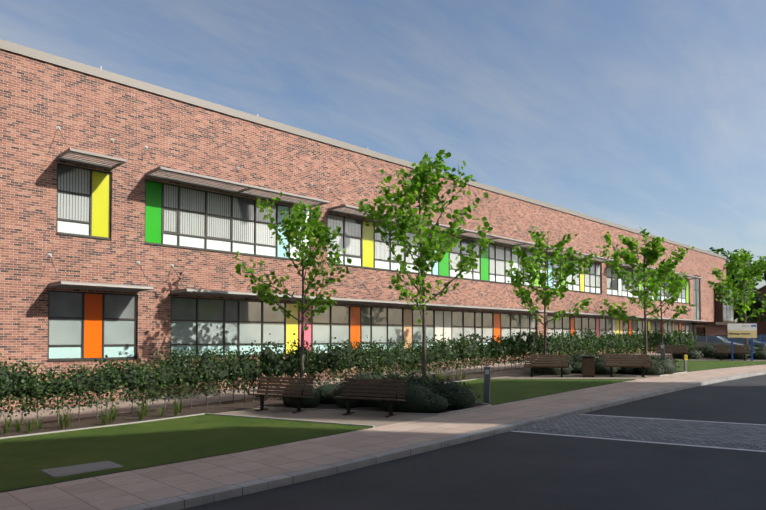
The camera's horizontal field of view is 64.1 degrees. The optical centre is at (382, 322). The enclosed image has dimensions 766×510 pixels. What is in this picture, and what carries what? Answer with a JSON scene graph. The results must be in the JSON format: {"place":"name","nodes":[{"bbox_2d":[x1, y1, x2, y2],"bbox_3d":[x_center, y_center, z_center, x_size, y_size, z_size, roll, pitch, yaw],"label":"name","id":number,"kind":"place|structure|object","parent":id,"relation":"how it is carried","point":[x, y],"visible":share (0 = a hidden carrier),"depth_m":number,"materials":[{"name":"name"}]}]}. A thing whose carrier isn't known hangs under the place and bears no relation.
{"place":"outdoors","nodes":[
{"label":"outdoors","id":0,"kind":"place"},
{"bbox_2d":[0,352,700,425],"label":"building path","id":1,"kind":"structure","parent":0,"point":[125,407],"depth_m":19.85,"materials":[{"name":"beige concrete"}]},
{"bbox_2d":[0,362,764,509],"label":"landscape sub base","id":2,"kind":"object","parent":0,"point":[275,445],"depth_m":11.71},
{"bbox_2d":[234,192,351,377],"bbox_3d":[-2.582,-0.974,20.695,4.720,7.102,3.825,1,-2,-45],"label":"tree","id":3,"kind":"object","parent":2,"relation":"on","point":[318,231],"visible":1,"depth_m":20.37,"materials":[{"name":"green plant"}]},
{"bbox_2d":[0,353,651,413],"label":"gravel margin","id":4,"kind":"object","parent":2,"relation":"on","point":[191,394],"visible":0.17,"depth_m":21.17,"materials":[{"name":"grey gravel"}]},
{"bbox_2d":[0,326,702,426],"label":"hedge row plants","id":5,"kind":"object","parent":2,"relation":"on","point":[22,384],"visible":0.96,"depth_m":20.07,"materials":[{"name":"green plant"}]},
{"bbox_2d":[0,355,753,436],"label":"planting bed mulch","id":6,"kind":"object","parent":2,"relation":"on","point":[214,407],"visible":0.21,"depth_m":17.65,"materials":[{"name":"brown soil"}]},
{"bbox_2d":[0,370,465,433],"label":"plants","id":7,"kind":"object","parent":6,"relation":"on","point":[113,412],"visible":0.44,"depth_m":15.41,"materials":[{"name":"green plant"}]},
{"bbox_2d":[0,359,765,438],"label":"concrete edging","id":8,"kind":"object","parent":6,"relation":"on","point":[450,412],"visible":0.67,"depth_m":16.54,"materials":[{"name":"grey concrete"}]},
{"bbox_2d":[277,343,765,412],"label":"shrubs","id":9,"kind":"object","parent":6,"relation":"on","point":[422,394],"visible":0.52,"depth_m":17.94,"materials":[{"name":"green plant"}]},
{"bbox_2d":[660,343,664,360],"bbox_3d":[12.047,1.571,26.331,0.190,1.350,0.130,-4,-3,25],"label":"bollard light","id":10,"kind":"object","parent":6,"relation":"on","point":[662,349],"visible":0.56,"depth_m":26.30,"materials":[{"name":"grey metal"}]},
{"bbox_2d":[0,361,765,491],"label":"lawns","id":11,"kind":"structure","parent":2,"relation":"on","point":[25,461],"depth_m":13.20,"materials":[{"name":"green plant"}]},
{"bbox_2d":[41,461,123,477],"bbox_3d":[-5.071,2.473,10.347,1.100,0.027,0.700,1,-2,-45],"label":"inspection cover","id":12,"kind":"object","parent":11,"relation":"on","point":[73,470],"visible":0.96,"depth_m":10.30,"materials":[{"name":"grey metal"}]},
{"bbox_2d":[483,367,490,402],"bbox_3d":[3.065,1.847,18.009,0.190,1.080,0.130,2,0,25],"label":"bollard light","id":13,"kind":"object","parent":11,"relation":"on","point":[487,381],"visible":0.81,"depth_m":17.96,"materials":[{"name":"grey metal"}]},
{"bbox_2d":[684,355,687,370],"bbox_3d":[13.816,1.849,27.959,0.150,0.750,0.096,0,-2,-8],"label":"hydrant marker post","id":14,"kind":"object","parent":11,"relation":"on","point":[685,361],"visible":0.94,"depth_m":27.93,"materials":[{"name":"grey"}]},
{"bbox_2d":[356,149,493,377],"bbox_3d":[1.464,-1.543,19.745,4.412,8.056,4.547,1,-2,-45],"label":"tree","id":15,"kind":"object","parent":2,"relation":"on","point":[420,180],"visible":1,"depth_m":19.26,"materials":[{"name":"green plant"}]},
{"bbox_2d":[505,227,596,359],"bbox_3d":[7.523,-1.035,28.121,4.277,6.850,4.189,-1,-2,23],"label":"tree","id":16,"kind":"object","parent":2,"relation":"on","point":[544,295],"visible":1,"depth_m":28.32,"materials":[{"name":"green plant"}]},
{"bbox_2d":[596,227,693,354],"bbox_3d":[12.156,-1.113,28.516,5.248,6.836,3.829,1,-2,-45],"label":"tree","id":17,"kind":"object","parent":2,"relation":"on","point":[652,256],"visible":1,"depth_m":28.52,"materials":[{"name":"green plant"}]},
{"bbox_2d":[625,262,694,342],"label":"tree hedge line","id":18,"kind":"object","parent":2,"relation":"on","point":[658,295],"visible":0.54,"depth_m":42.37,"materials":[{"name":"green plant"}]},
{"bbox_2d":[707,248,765,346],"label":"tree","id":19,"kind":"object","parent":2,"relation":"on","point":[753,270],"visible":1,"depth_m":41.18,"materials":[{"name":"green plant"}]},
{"bbox_2d":[722,336,765,347],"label":"dark saloon car","id":20,"kind":"object","parent":2,"relation":"on","point":[755,342],"visible":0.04,"depth_m":50.04,"materials":[{"name":"blue paint"}]},
{"bbox_2d":[753,334,765,342],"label":"blue hatchback","id":21,"kind":"object","parent":2,"relation":"on","point":[761,338],"visible":0.04,"depth_m":51.48,"materials":[{"name":"blue paint"}]},
{"bbox_2d":[0,364,765,509],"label":"pavement slabs","id":22,"kind":"structure","parent":0,"point":[125,489],"depth_m":11.24,"materials":[{"name":"beige concrete"}]},
{"bbox_2d":[0,0,765,322],"label":"sky","id":23,"kind":"structure","parent":0,"point":[650,115],"materials":[{"name":"blue"}]},
{"bbox_2d":[181,374,765,509],"bbox_3d":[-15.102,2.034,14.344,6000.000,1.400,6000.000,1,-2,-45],"label":"asphalt road","id":24,"kind":"structure","parent":0,"point":[510,470],"depth_m":9.89,"materials":[{"name":"black asphalt"}]},
{"bbox_2d":[0,49,726,411],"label":"pathology building walls","id":25,"kind":"structure","parent":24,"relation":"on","point":[84,111],"depth_m":21.81,"materials":[{"name":"brick"}]},
{"bbox_2d":[0,39,726,258],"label":"roof coping","id":26,"kind":"object","parent":25,"relation":"on","point":[5,45],"visible":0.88,"depth_m":24.13,"materials":[{"name":"silver metal"}]},
{"bbox_2d":[47,163,699,361],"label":"window bands","id":27,"kind":"object","parent":25,"relation":"attached to","point":[87,326],"depth_m":24.31,"materials":[{"name":"glass"}]},
{"bbox_2d":[47,126,706,321],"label":"window canopies","id":28,"kind":"object","parent":25,"relation":"attached to","point":[242,189],"visible":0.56,"depth_m":23.70,"materials":[{"name":"silver metal"}]},
{"bbox_2d":[45,62,712,311],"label":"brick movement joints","id":29,"kind":"object","parent":25,"relation":"attached to","point":[136,134],"visible":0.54,"depth_m":21.13,"materials":[{"name":"brown brick"}]},
{"bbox_2d":[692,283,744,325],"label":"building entrance","id":30,"kind":"object","parent":25,"relation":"attached to","point":[724,315],"visible":0.5,"depth_m":63.77,"materials":[{"name":"brown"}]},
{"bbox_2d":[115,371,765,509],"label":"granite kerb","id":31,"kind":"object","parent":24,"relation":"on","point":[213,495],"visible":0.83,"depth_m":10.89,"materials":[{"name":"grey stone"}]},
{"bbox_2d":[512,414,765,451],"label":"speed table setts","id":32,"kind":"structure","parent":24,"relation":"on","point":[735,436],"depth_m":13.46,"materials":[{"name":"stone"}]},
{"bbox_2d":[727,323,756,360],"bbox_3d":[21.368,1.231,36.434,1.620,2.320,0.108,0,-2,8],"label":"sign","id":33,"kind":"object","parent":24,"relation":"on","point":[748,330],"visible":1,"depth_m":36.41,"materials":[{"name":"beige metal"}]},
{"bbox_2d":[738,285,765,334],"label":"old brick house with chimney","id":34,"kind":"structure","parent":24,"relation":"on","point":[761,328],"depth_m":94.03,"materials":[{"name":"brick"}]},
{"bbox_2d":[214,360,765,426],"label":"bench pads","id":35,"kind":"object","parent":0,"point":[376,419],"visible":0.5,"depth_m":16.42,"materials":[{"name":"beige concrete"}]},
{"bbox_2d":[247,377,314,412],"bbox_3d":[-2.896,2.046,17.384,1.850,0.929,0.648,-1,-2,24],"label":"bench","id":36,"kind":"object","parent":35,"relation":"on","point":[268,380],"visible":0.98,"depth_m":17.49,"materials":[{"name":"brown wood"}]},
{"bbox_2d":[334,378,406,417],"bbox_3d":[-0.344,1.986,16.233,1.850,0.929,0.648,-1,-2,24],"label":"bench","id":37,"kind":"object","parent":35,"relation":"on","point":[394,383],"visible":0.98,"depth_m":16.34,"materials":[{"name":"brown wood"}]},
{"bbox_2d":[524,355,568,376],"bbox_3d":[7.037,1.880,26.346,1.850,0.929,0.648,0,-2,14],"label":"bench","id":38,"kind":"object","parent":35,"relation":"on","point":[561,364],"visible":1,"depth_m":26.49,"materials":[{"name":"brown wood"}]},
{"bbox_2d":[581,356,594,376],"bbox_3d":[8.684,1.869,25.924,0.500,0.875,0.500,0,-2,14],"label":"litter bin","id":39,"kind":"object","parent":35,"relation":"on","point":[588,365],"visible":0.98,"depth_m":25.69,"materials":[{"name":"brown wood"}]},
{"bbox_2d":[603,354,651,377],"bbox_3d":[10.189,1.812,25.557,1.850,0.929,0.648,0,-2,14],"label":"bench","id":40,"kind":"object","parent":35,"relation":"on","point":[641,359],"visible":0.98,"depth_m":25.69,"materials":[{"name":"brown wood"}]},
{"bbox_2d":[656,345,688,359],"bbox_3d":[18.161,1.886,38.421,1.850,0.929,0.648,-1,-2,23],"label":"bench","id":41,"kind":"object","parent":35,"relation":"on","point":[683,351],"visible":0.79,"depth_m":38.51,"materials":[{"name":"brown wood"}]},
{"bbox_2d":[715,345,750,360],"bbox_3d":[21.201,1.842,37.136,1.850,0.929,0.648,-1,-2,23],"label":"bench","id":42,"kind":"object","parent":35,"relation":"on","point":[744,350],"visible":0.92,"depth_m":37.22,"materials":[{"name":"brown wood"}]},
{"bbox_2d":[709,247,765,335],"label":"tree","id":43,"kind":"object","parent":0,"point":[757,304],"visible":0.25,"depth_m":83.20,"materials":[{"name":"green plant"}]},
{"bbox_2d":[761,258,765,304],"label":"tree","id":44,"kind":"object","parent":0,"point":[764,274],"visible":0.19,"depth_m":79.59,"materials":[{"name":"green plant"}]},
{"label":"car park asphalt","id":45,"kind":"structure","parent":0,"visible":0},
{"bbox_2d":[688,335,744,352],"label":"grey estate car","id":46,"kind":"object","parent":45,"relation":"on","point":[702,340],"visible":0.25,"depth_m":49.12,"materials":[{"name":"grey paint"}]}
]}

